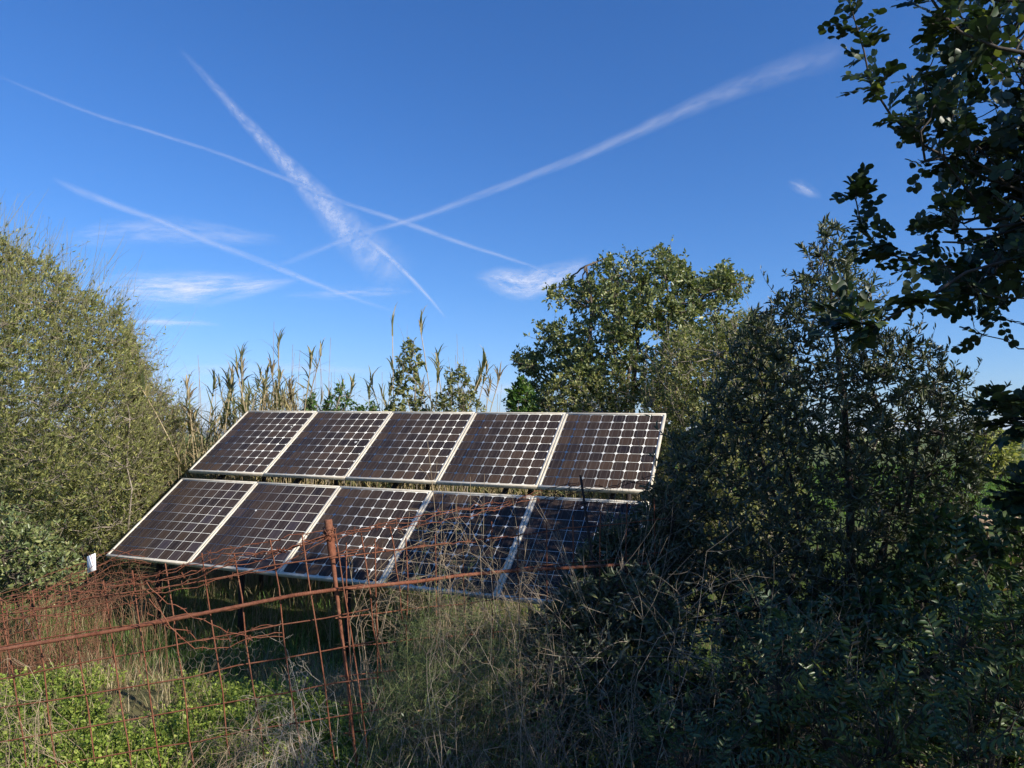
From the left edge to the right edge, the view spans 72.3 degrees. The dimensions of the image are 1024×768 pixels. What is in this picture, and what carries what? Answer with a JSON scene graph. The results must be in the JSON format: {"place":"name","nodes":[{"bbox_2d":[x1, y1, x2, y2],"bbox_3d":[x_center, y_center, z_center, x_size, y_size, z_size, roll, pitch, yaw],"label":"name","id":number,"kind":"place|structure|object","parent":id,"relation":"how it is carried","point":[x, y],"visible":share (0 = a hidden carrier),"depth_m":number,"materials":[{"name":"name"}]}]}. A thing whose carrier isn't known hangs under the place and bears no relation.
{"place":"outdoors","nodes":[
{"label":"outdoors","id":0,"kind":"place"},
{"bbox_2d":[149,282,256,293],"bbox_3d":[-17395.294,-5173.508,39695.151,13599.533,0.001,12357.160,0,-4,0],"label":"cloud","id":1,"kind":"structure","parent":0,"point":[188,289],"depth_m":38320.92,"materials":[{"name":"white"}]},
{"bbox_2d":[146,582,282,637],"bbox_3d":[-1.274,0.971,3.002,0.572,0.255,0.043,1,-4,-7],"label":"barbed wire","id":2,"kind":"object","parent":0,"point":[226,632],"visible":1,"depth_m":2.99,"materials":[{"name":"metal"}]},
{"bbox_2d":[11,425,972,434],"bbox_3d":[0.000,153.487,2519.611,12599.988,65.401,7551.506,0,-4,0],"label":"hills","id":3,"kind":"structure","parent":0,"point":[227,428],"depth_m":2700.14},
{"bbox_2d":[0,435,1023,767],"bbox_3d":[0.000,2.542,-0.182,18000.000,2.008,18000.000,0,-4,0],"label":"ground","id":4,"kind":"structure","parent":0,"point":[138,711],"depth_m":6.81,"materials":[{"name":"green plant"}]},
{"bbox_2d":[0,492,93,651],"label":"lentisc shrub","id":5,"kind":"object","parent":4,"relation":"on","point":[19,552],"visible":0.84,"depth_m":6.28,"materials":[{"name":"green plant"}]},
{"bbox_2d":[0,651,95,767],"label":"grass tuft","id":6,"kind":"object","parent":4,"relation":"on","point":[30,735],"visible":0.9,"depth_m":3.18,"materials":[{"name":"plant"}]},
{"bbox_2d":[0,571,97,676],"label":"wire fence","id":7,"kind":"object","parent":4,"relation":"on","point":[46,623],"visible":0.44,"depth_m":5.33,"materials":[{"name":"metal"}]},
{"bbox_2d":[12,558,145,612],"bbox_3d":[-3.319,1.536,5.180,1.094,0.415,0.091,3,-5,-33],"label":"barbed wire","id":8,"kind":"object","parent":7,"relation":"attached to","point":[40,598],"visible":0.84,"depth_m":5.18,"materials":[{"name":"metal"}]},
{"bbox_2d":[87,553,95,572],"bbox_3d":[-3.158,1.345,5.259,0.068,0.148,0.027,0,-4,0],"label":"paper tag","id":9,"kind":"object","parent":8,"relation":"hanging from","point":[91,563],"visible":1,"depth_m":5.27,"materials":[{"name":"white paper"}]},
{"bbox_2d":[0,543,167,692],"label":"thorny twigs","id":10,"kind":"object","parent":4,"relation":"on","point":[28,655],"visible":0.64,"depth_m":5.37,"materials":[{"name":"brown plant"}]},
{"bbox_2d":[0,190,200,600],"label":"wild olive bush","id":11,"kind":"object","parent":4,"relation":"on","point":[74,476],"visible":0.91,"depth_m":8.51,"materials":[{"name":"green plant"}]},
{"bbox_2d":[89,298,222,585],"bbox_3d":[-5.065,0.752,9.830,2.203,4.255,1.853,-3,-5,32],"label":"wild olive bush","id":12,"kind":"object","parent":4,"relation":"on","point":[176,409],"visible":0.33,"depth_m":9.71,"materials":[{"name":"green plant"}]},
{"bbox_2d":[138,368,213,582],"bbox_3d":[-4.481,1.259,9.301,0.945,2.974,0.620,-1,-5,-8],"label":"giant reed","id":13,"kind":"object","parent":4,"relation":"on","point":[142,383],"visible":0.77,"depth_m":9.27,"materials":[{"name":"plant"}]},
{"bbox_2d":[171,409,201,483],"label":"giant reed","id":14,"kind":"object","parent":4,"relation":"on","point":[192,421],"visible":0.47,"depth_m":9.66,"materials":[{"name":"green plant"}]},
{"bbox_2d":[173,398,204,478],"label":"giant reed","id":15,"kind":"object","parent":4,"relation":"on","point":[198,454],"visible":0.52,"depth_m":9.55,"materials":[{"name":"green plant"}]},
{"bbox_2d":[173,400,206,570],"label":"giant reed","id":16,"kind":"object","parent":4,"relation":"on","point":[190,413],"visible":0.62,"depth_m":9.54,"materials":[{"name":"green plant"}]},
{"bbox_2d":[0,534,382,767],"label":"wire fence","id":17,"kind":"object","parent":4,"relation":"on","point":[182,678],"visible":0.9,"depth_m":3.16,"materials":[{"name":"metal"}]},
{"bbox_2d":[147,613,282,641],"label":"barbed wire","id":18,"kind":"object","parent":17,"relation":"attached to","point":[187,630],"visible":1,"depth_m":3.02,"materials":[{"name":"metal"}]},
{"bbox_2d":[149,599,281,650],"bbox_3d":[-1.273,1.026,3.003,0.557,0.220,0.038,1,-4,-7],"label":"barbed wire","id":19,"kind":"object","parent":17,"relation":"attached to","point":[202,647],"visible":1,"depth_m":2.99,"materials":[{"name":"metal"}]},
{"bbox_2d":[173,629,263,692],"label":"chicken wire","id":20,"kind":"object","parent":17,"relation":"attached to","point":[215,659],"visible":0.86,"depth_m":3.29,"materials":[{"name":"brown metal"}]},
{"bbox_2d":[0,562,646,650],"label":"reinforcing bar","id":21,"kind":"object","parent":17,"relation":"attached to","point":[132,627],"visible":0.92,"depth_m":3.13,"materials":[{"name":"metal"}]},
{"bbox_2d":[183,371,205,456],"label":"giant reed","id":22,"kind":"object","parent":4,"relation":"on","point":[186,383],"visible":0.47,"depth_m":10.02,"materials":[{"name":"beige plant"}]},
{"bbox_2d":[169,366,234,567],"bbox_3d":[-4.465,1.272,10.226,0.912,3.111,0.250,4,-6,-45],"label":"giant reed","id":23,"kind":"object","parent":4,"relation":"on","point":[231,385],"visible":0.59,"depth_m":10.51,"materials":[{"name":"plant"}]},
{"bbox_2d":[193,370,221,572],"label":"giant reed","id":24,"kind":"object","parent":4,"relation":"on","point":[214,381],"visible":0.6,"depth_m":10.31,"materials":[{"name":"plant"}]},
{"bbox_2d":[214,392,242,433],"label":"giant reed","id":25,"kind":"object","parent":4,"relation":"on","point":[228,402],"visible":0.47,"depth_m":9.71,"materials":[{"name":"beige plant"}]},
{"bbox_2d":[227,341,247,414],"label":"giant reed","id":26,"kind":"object","parent":4,"relation":"on","point":[242,353],"visible":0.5,"depth_m":9.96,"materials":[{"name":"beige plant"}]},
{"bbox_2d":[219,349,263,584],"bbox_3d":[-3.476,1.113,9.205,0.996,3.208,0.678,4,-5,-44],"label":"giant reed","id":27,"kind":"object","parent":4,"relation":"on","point":[236,369],"visible":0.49,"depth_m":9.16,"materials":[{"name":"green plant"}]},
{"bbox_2d":[166,686,337,767],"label":"grass tuft","id":28,"kind":"object","parent":4,"relation":"on","point":[235,758],"visible":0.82,"depth_m":3.16,"materials":[{"name":"plant"}]},
{"bbox_2d":[251,373,288,410],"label":"giant reed","id":29,"kind":"object","parent":4,"relation":"on","point":[264,384],"visible":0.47,"depth_m":9.64,"materials":[{"name":"beige plant"}]},
{"bbox_2d":[259,329,283,402],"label":"giant reed","id":30,"kind":"object","parent":4,"relation":"on","point":[279,337],"visible":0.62,"depth_m":10.02,"materials":[{"name":"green plant"}]},
{"bbox_2d":[227,626,354,767],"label":"grass tuft","id":31,"kind":"object","parent":4,"relation":"on","point":[301,747],"visible":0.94,"depth_m":3.12,"materials":[{"name":"plant"}]},
{"bbox_2d":[282,382,328,579],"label":"reed","id":32,"kind":"object","parent":4,"relation":"on","point":[311,403],"visible":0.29,"depth_m":9.54,"materials":[{"name":"green plant"}]},
{"bbox_2d":[292,338,324,409],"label":"giant reed","id":33,"kind":"object","parent":4,"relation":"on","point":[321,348],"visible":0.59,"depth_m":9.95,"materials":[{"name":"beige plant"}]},
{"bbox_2d":[1,637,617,767],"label":"dry grass","id":34,"kind":"structure","parent":4,"relation":"on","point":[160,686],"depth_m":4.38,"materials":[{"name":"plant"}]},
{"bbox_2d":[296,346,326,410],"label":"giant reed","id":35,"kind":"object","parent":4,"relation":"on","point":[310,359],"visible":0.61,"depth_m":9.38,"materials":[{"name":"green plant"}]},
{"bbox_2d":[322,519,357,767],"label":"fence post","id":36,"kind":"object","parent":4,"relation":"on","point":[330,529],"visible":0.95,"depth_m":3.22,"materials":[{"name":"metal"}]},
{"bbox_2d":[0,537,321,624],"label":"barbed wire","id":37,"kind":"object","parent":36,"relation":"attached to","point":[103,610],"visible":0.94,"depth_m":3.08,"materials":[{"name":"metal"}]},
{"bbox_2d":[0,535,324,611],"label":"barbed wire","id":38,"kind":"object","parent":36,"relation":"attached to","point":[52,606],"visible":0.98,"depth_m":3.11,"materials":[{"name":"metal"}]},
{"bbox_2d":[0,530,325,602],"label":"barbed wire","id":39,"kind":"object","parent":36,"relation":"attached to","point":[51,595],"visible":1,"depth_m":3.10,"materials":[{"name":"metal"}]},
{"bbox_2d":[2,538,323,599],"bbox_3d":[-1.628,0.839,3.108,1.568,0.295,0.107,0,-4,-4],"label":"barbed wire","id":40,"kind":"object","parent":36,"relation":"attached to","point":[51,589],"visible":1,"depth_m":3.08,"materials":[{"name":"metal"}]},
{"bbox_2d":[0,536,327,615],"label":"barbed wire","id":41,"kind":"object","parent":36,"relation":"attached to","point":[32,610],"visible":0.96,"depth_m":3.08,"materials":[{"name":"metal"}]},
{"bbox_2d":[0,537,329,619],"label":"barbed wire","id":42,"kind":"object","parent":36,"relation":"attached to","point":[255,572],"visible":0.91,"depth_m":3.10,"materials":[{"name":"metal"}]},
{"bbox_2d":[337,532,524,552],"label":"barbed wire","id":43,"kind":"object","parent":36,"relation":"attached to","point":[428,545],"visible":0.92,"depth_m":3.40,"materials":[{"name":"metal"}]},
{"bbox_2d":[334,484,578,540],"bbox_3d":[-0.207,0.647,3.613,1.481,0.208,0.086,3,-5,-33],"label":"barbed wire","id":44,"kind":"object","parent":36,"relation":"attached to","point":[396,523],"visible":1,"depth_m":3.49,"materials":[{"name":"metal"}]},
{"bbox_2d":[334,491,579,534],"bbox_3d":[-0.209,0.659,3.616,1.463,0.143,0.073,3,-5,-33],"label":"barbed wire","id":45,"kind":"object","parent":36,"relation":"attached to","point":[457,517],"visible":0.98,"depth_m":3.55,"materials":[{"name":"metal"}]},
{"bbox_2d":[336,481,578,534],"bbox_3d":[-0.208,0.632,3.618,1.469,0.211,0.073,3,-5,-33],"label":"barbed wire","id":46,"kind":"object","parent":36,"relation":"attached to","point":[492,502],"visible":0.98,"depth_m":3.55,"materials":[{"name":"metal"}]},
{"bbox_2d":[320,372,380,586],"bbox_3d":[-2.190,1.294,9.413,0.955,3.003,0.724,0,-4,0],"label":"shrub","id":47,"kind":"object","parent":4,"relation":"on","point":[326,407],"visible":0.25,"depth_m":9.46,"materials":[{"name":"green plant"}]},
{"bbox_2d":[345,544,383,747],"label":"dry stalk","id":48,"kind":"object","parent":4,"relation":"on","point":[361,633],"visible":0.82,"depth_m":3.47,"materials":[{"name":"plant"}]},
{"bbox_2d":[0,560,757,660],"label":"rack litter","id":49,"kind":"object","parent":4,"relation":"on","point":[250,593],"visible":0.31,"depth_m":7.57,"materials":[{"name":"brown plant"}]},
{"bbox_2d":[359,365,401,488],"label":"giant reed","id":50,"kind":"object","parent":4,"relation":"on","point":[371,379],"visible":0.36,"depth_m":9.76,"materials":[{"name":"beige plant"}]},
{"bbox_2d":[154,475,630,678],"bbox_3d":[-1.258,1.533,7.242,5.317,2.353,1.871,-2,-4,20],"label":"panel rack","id":51,"kind":"object","parent":4,"relation":"on","point":[240,625],"visible":0.07,"depth_m":7.19,"materials":[{"name":"metal"}]},
{"bbox_2d":[106,478,256,566],"bbox_3d":[-3.480,1.432,7.463,1.069,0.044,1.198,0,34,21],"label":"solar panel","id":52,"kind":"object","parent":51,"relation":"on","point":[180,522],"visible":0.97,"depth_m":7.41,"materials":[{"name":"glass"}]},
{"bbox_2d":[188,411,316,476],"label":"solar panel","id":53,"kind":"object","parent":51,"relation":"on","point":[251,443],"visible":1,"depth_m":8.42,"materials":[{"name":"glass"}]},
{"bbox_2d":[188,482,339,575],"bbox_3d":[-2.473,1.423,7.086,1.069,0.044,1.198,0,34,21],"label":"solar panel","id":54,"kind":"object","parent":51,"relation":"on","point":[263,512],"visible":0.94,"depth_m":7.06,"materials":[{"name":"black glass"}]},
{"bbox_2d":[263,411,391,479],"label":"solar panel","id":55,"kind":"object","parent":51,"relation":"on","point":[329,445],"visible":1,"depth_m":8.04,"materials":[{"name":"black laminate"}]},
{"bbox_2d":[278,486,431,584],"bbox_3d":[-1.467,1.415,6.708,1.069,0.044,1.198,0,34,21],"label":"solar panel","id":56,"kind":"object","parent":51,"relation":"on","point":[346,508],"visible":0.87,"depth_m":6.67,"materials":[{"name":"black glass"}]},
{"bbox_2d":[345,411,474,484],"bbox_3d":[-1.092,0.673,7.724,1.069,0.043,1.198,-1,34,21],"label":"solar panel","id":57,"kind":"object","parent":51,"relation":"on","point":[396,450],"visible":0.99,"depth_m":7.66,"materials":[{"name":"black laminate"}]},
{"bbox_2d":[381,491,533,598],"bbox_3d":[-0.460,1.406,6.331,1.069,0.044,1.198,0,34,21],"label":"solar panel","id":58,"kind":"object","parent":51,"relation":"on","point":[499,519],"visible":0.67,"depth_m":6.33,"materials":[{"name":"black glass"}]},
{"bbox_2d":[437,412,565,489],"bbox_3d":[-0.085,0.665,7.347,1.069,0.043,1.198,-1,34,21],"label":"solar panel","id":59,"kind":"object","parent":51,"relation":"on","point":[506,449],"visible":1,"depth_m":7.28,"materials":[{"name":"black laminate"}]},
{"bbox_2d":[497,496,648,607],"bbox_3d":[0.546,1.397,5.953,1.069,0.043,1.198,-1,34,21],"label":"solar panel","id":60,"kind":"object","parent":51,"relation":"on","point":[562,517],"visible":0.52,"depth_m":6.11,"materials":[{"name":"black glass"}]},
{"bbox_2d":[538,413,665,493],"bbox_3d":[0.921,0.656,6.969,1.069,0.043,1.198,-1,34,21],"label":"solar panel","id":61,"kind":"object","parent":51,"relation":"on","point":[589,447],"visible":0.94,"depth_m":6.92,"materials":[{"name":"black glass"}]},
{"bbox_2d":[387,302,397,398],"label":"giant reed","id":62,"kind":"object","parent":4,"relation":"on","point":[391,362],"visible":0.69,"depth_m":11.26,"materials":[{"name":"beige plant"}]},
{"bbox_2d":[383,324,440,490],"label":"shrub","id":63,"kind":"object","parent":4,"relation":"on","point":[398,379],"visible":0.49,"depth_m":9.37,"materials":[{"name":"green plant"}]},
{"bbox_2d":[91,374,738,594],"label":"dry reeds","id":64,"kind":"object","parent":4,"relation":"on","point":[600,495],"visible":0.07,"depth_m":9.65,"materials":[{"name":"plant"}]},
{"bbox_2d":[419,306,430,401],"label":"giant reed","id":65,"kind":"object","parent":4,"relation":"on","point":[421,325],"visible":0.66,"depth_m":11.01,"materials":[{"name":"beige plant"}]},
{"bbox_2d":[421,442,448,687],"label":"dry stalk","id":66,"kind":"object","parent":4,"relation":"on","point":[437,536],"visible":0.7,"depth_m":3.66,"materials":[{"name":"plant"}]},
{"bbox_2d":[428,348,448,490],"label":"giant reed","id":67,"kind":"object","parent":4,"relation":"on","point":[438,369],"visible":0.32,"depth_m":9.84,"materials":[{"name":"beige plant"}]},
{"bbox_2d":[336,551,545,767],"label":"asparagus bush","id":68,"kind":"object","parent":4,"relation":"on","point":[420,655],"visible":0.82,"depth_m":3.17,"materials":[{"name":"green plant"}]},
{"bbox_2d":[423,350,485,491],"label":"shrub","id":69,"kind":"object","parent":4,"relation":"on","point":[444,404],"visible":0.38,"depth_m":9.16,"materials":[{"name":"green plant"}]},
{"bbox_2d":[335,481,582,767],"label":"bramble thicket","id":70,"kind":"object","parent":4,"relation":"on","point":[447,617],"visible":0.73,"depth_m":3.42,"materials":[{"name":"plant"}]},
{"bbox_2d":[441,344,486,488],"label":"giant reed","id":71,"kind":"object","parent":4,"relation":"on","point":[484,363],"visible":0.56,"depth_m":10.42,"materials":[{"name":"beige plant"}]},
{"bbox_2d":[340,498,626,767],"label":"bramble thicket","id":72,"kind":"object","parent":4,"relation":"on","point":[508,623],"visible":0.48,"depth_m":3.48,"materials":[{"name":"plant"}]},
{"bbox_2d":[336,646,633,767],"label":"bramble thicket","id":73,"kind":"object","parent":4,"relation":"on","point":[466,755],"visible":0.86,"depth_m":3.03,"materials":[{"name":"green plant"}]},
{"bbox_2d":[327,601,648,767],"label":"bramble thicket","id":74,"kind":"object","parent":4,"relation":"on","point":[527,739],"visible":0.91,"depth_m":2.90,"materials":[{"name":"plant"}]},
{"bbox_2d":[478,363,506,411],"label":"giant reed","id":75,"kind":"object","parent":4,"relation":"on","point":[499,373],"visible":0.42,"depth_m":9.95,"materials":[{"name":"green plant"}]},
{"bbox_2d":[335,498,665,751],"bbox_3d":[0.023,1.253,3.693,1.920,1.233,0.097,2,-4,-24],"label":"wire fence","id":76,"kind":"object","parent":4,"relation":"on","point":[492,599],"visible":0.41,"depth_m":3.57,"materials":[{"name":"metal"}]},
{"bbox_2d":[312,667,393,743],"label":"grass","id":77,"kind":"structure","parent":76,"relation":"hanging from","point":[353,705],"depth_m":3.28,"materials":[{"name":"green plant"}]},
{"bbox_2d":[0,658,1010,767],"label":"ground cover","id":78,"kind":"object","parent":4,"relation":"on","point":[167,734],"visible":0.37,"depth_m":3.71,"materials":[{"name":"green plant"}]},
{"bbox_2d":[909,669,957,715],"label":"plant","id":79,"kind":"object","parent":78,"relation":"on","point":[922,674],"visible":0.09,"depth_m":3.59,"materials":[{"name":"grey plant"}]},
{"bbox_2d":[16,432,1023,454],"bbox_3d":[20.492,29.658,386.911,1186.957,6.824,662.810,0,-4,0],"label":"woods","id":80,"kind":"object","parent":4,"relation":"on","point":[1019,449],"visible":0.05,"depth_m":118.25,"materials":[{"name":"green plant"}]},
{"bbox_2d":[504,374,539,491],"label":"shrub","id":81,"kind":"object","parent":4,"relation":"on","point":[515,397],"visible":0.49,"depth_m":10.52,"materials":[{"name":"green plant"}]},
{"bbox_2d":[541,362,637,498],"bbox_3d":[1.175,1.257,10.342,1.519,3.206,1.132,0,-4,0],"label":"shrub","id":82,"kind":"object","parent":4,"relation":"on","point":[567,389],"visible":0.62,"depth_m":10.26,"materials":[{"name":"green plant"}]},
{"bbox_2d":[579,475,610,681],"bbox_3d":[0.481,1.137,4.037,0.179,1.225,0.020,0,-4,0],"label":"fence post","id":83,"kind":"object","parent":4,"relation":"on","point":[586,519],"visible":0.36,"depth_m":4.05,"materials":[{"name":"metal"}]},
{"bbox_2d":[539,480,692,508],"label":"barbed wire","id":84,"kind":"object","parent":83,"relation":"attached to","point":[610,486],"visible":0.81,"depth_m":4.13,"materials":[{"name":"metal"}]},
{"bbox_2d":[543,498,702,510],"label":"barbed wire","id":85,"kind":"object","parent":83,"relation":"attached to","point":[616,504],"visible":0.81,"depth_m":4.09,"materials":[{"name":"metal"}]},
{"bbox_2d":[539,466,716,501],"bbox_3d":[0.728,0.593,4.215,1.254,0.189,0.064,2,-4,-23],"label":"barbed wire","id":86,"kind":"object","parent":83,"relation":"attached to","point":[627,482],"visible":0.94,"depth_m":4.22,"materials":[{"name":"metal"}]},
{"bbox_2d":[500,426,751,701],"bbox_3d":[0.637,1.110,4.290,1.589,1.760,1.509,0,-4,0],"label":"olive shoot","id":87,"kind":"object","parent":4,"relation":"on","point":[611,540],"visible":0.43,"depth_m":4.19,"materials":[{"name":"green plant"}]},
{"bbox_2d":[453,487,807,767],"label":"lentisc shrub","id":88,"kind":"object","parent":4,"relation":"on","point":[662,644],"visible":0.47,"depth_m":3.53,"materials":[{"name":"green plant"}]},
{"bbox_2d":[501,235,799,494],"bbox_3d":[2.397,0.229,12.027,5.222,5.570,4.075,0,-4,0],"label":"carob tree","id":89,"kind":"object","parent":4,"relation":"on","point":[719,283],"visible":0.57,"depth_m":11.35,"materials":[{"name":"green plant"}]},
{"bbox_2d":[589,658,772,767],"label":"lentisc shrub","id":90,"kind":"object","parent":4,"relation":"on","point":[716,756],"visible":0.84,"depth_m":2.78,"materials":[{"name":"green plant"}]},
{"bbox_2d":[620,295,824,591],"bbox_3d":[2.906,0.744,9.362,3.046,4.271,2.340,2,-5,-28],"label":"wild olive bush","id":91,"kind":"object","parent":4,"relation":"on","point":[673,413],"visible":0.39,"depth_m":9.08,"materials":[{"name":"green plant"}]},
{"bbox_2d":[560,499,1002,767],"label":"bramble thicket","id":92,"kind":"object","parent":4,"relation":"on","point":[710,675],"visible":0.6,"depth_m":2.96,"materials":[{"name":"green plant"}]},
{"bbox_2d":[689,580,891,767],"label":"lentisc shrub","id":93,"kind":"object","parent":4,"relation":"on","point":[801,637],"visible":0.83,"depth_m":3.03,"materials":[{"name":"green plant"}]},
{"bbox_2d":[592,212,1015,690],"bbox_3d":[1.945,0.475,4.674,2.964,3.309,1.768,1,-4,-19],"label":"olive tree","id":94,"kind":"object","parent":4,"relation":"on","point":[851,496],"visible":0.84,"depth_m":4.36,"materials":[{"name":"green plant"}]},
{"bbox_2d":[693,653,1023,767],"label":"lentisc shrub","id":95,"kind":"object","parent":4,"relation":"on","point":[754,729],"visible":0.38,"depth_m":3.02,"materials":[{"name":"green plant"}]},
{"bbox_2d":[713,497,1023,761],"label":"lentisc shrub","id":96,"kind":"object","parent":4,"relation":"on","point":[979,549],"visible":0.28,"depth_m":3.67,"materials":[{"name":"green plant"}]},
{"bbox_2d":[751,626,1023,767],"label":"lentisc shrub","id":97,"kind":"object","parent":4,"relation":"on","point":[956,742],"visible":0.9,"depth_m":2.44,"materials":[{"name":"green plant"}]},
{"bbox_2d":[807,0,1023,526],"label":"carob tree","id":98,"kind":"object","parent":4,"relation":"on","point":[975,40],"visible":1,"depth_m":2.95,"materials":[{"name":"green plant"}]},
{"bbox_2d":[873,514,1023,767],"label":"lentisc shrub","id":99,"kind":"object","parent":4,"relation":"on","point":[964,640],"visible":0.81,"depth_m":2.73,"materials":[{"name":"green plant"}]},
{"bbox_2d":[960,428,1023,482],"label":"olive tree","id":100,"kind":"object","parent":4,"relation":"on","point":[1005,455],"visible":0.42,"depth_m":25.42,"materials":[{"name":"green plant"}]},
{"bbox_2d":[0,0,1023,430],"label":"sky","id":101,"kind":"structure","parent":0,"point":[346,162],"materials":[{"name":"blue"}]},
{"bbox_2d":[508,277,554,287],"bbox_3d":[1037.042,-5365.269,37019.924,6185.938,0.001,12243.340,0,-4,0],"label":"cloud","id":102,"kind":"structure","parent":0,"point":[549,282],"depth_m":36815.98,"materials":[{"name":"white"}]},
{"bbox_2d":[309,610,1017,767],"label":"shade grass","id":103,"kind":"structure","parent":0,"point":[538,714],"depth_m":4.02,"materials":[{"name":"green plant"}]},
{"bbox_2d":[662,463,1023,514],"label":"field grass","id":104,"kind":"structure","parent":0,"point":[987,486],"depth_m":20.45,"materials":[{"name":"green plant"}]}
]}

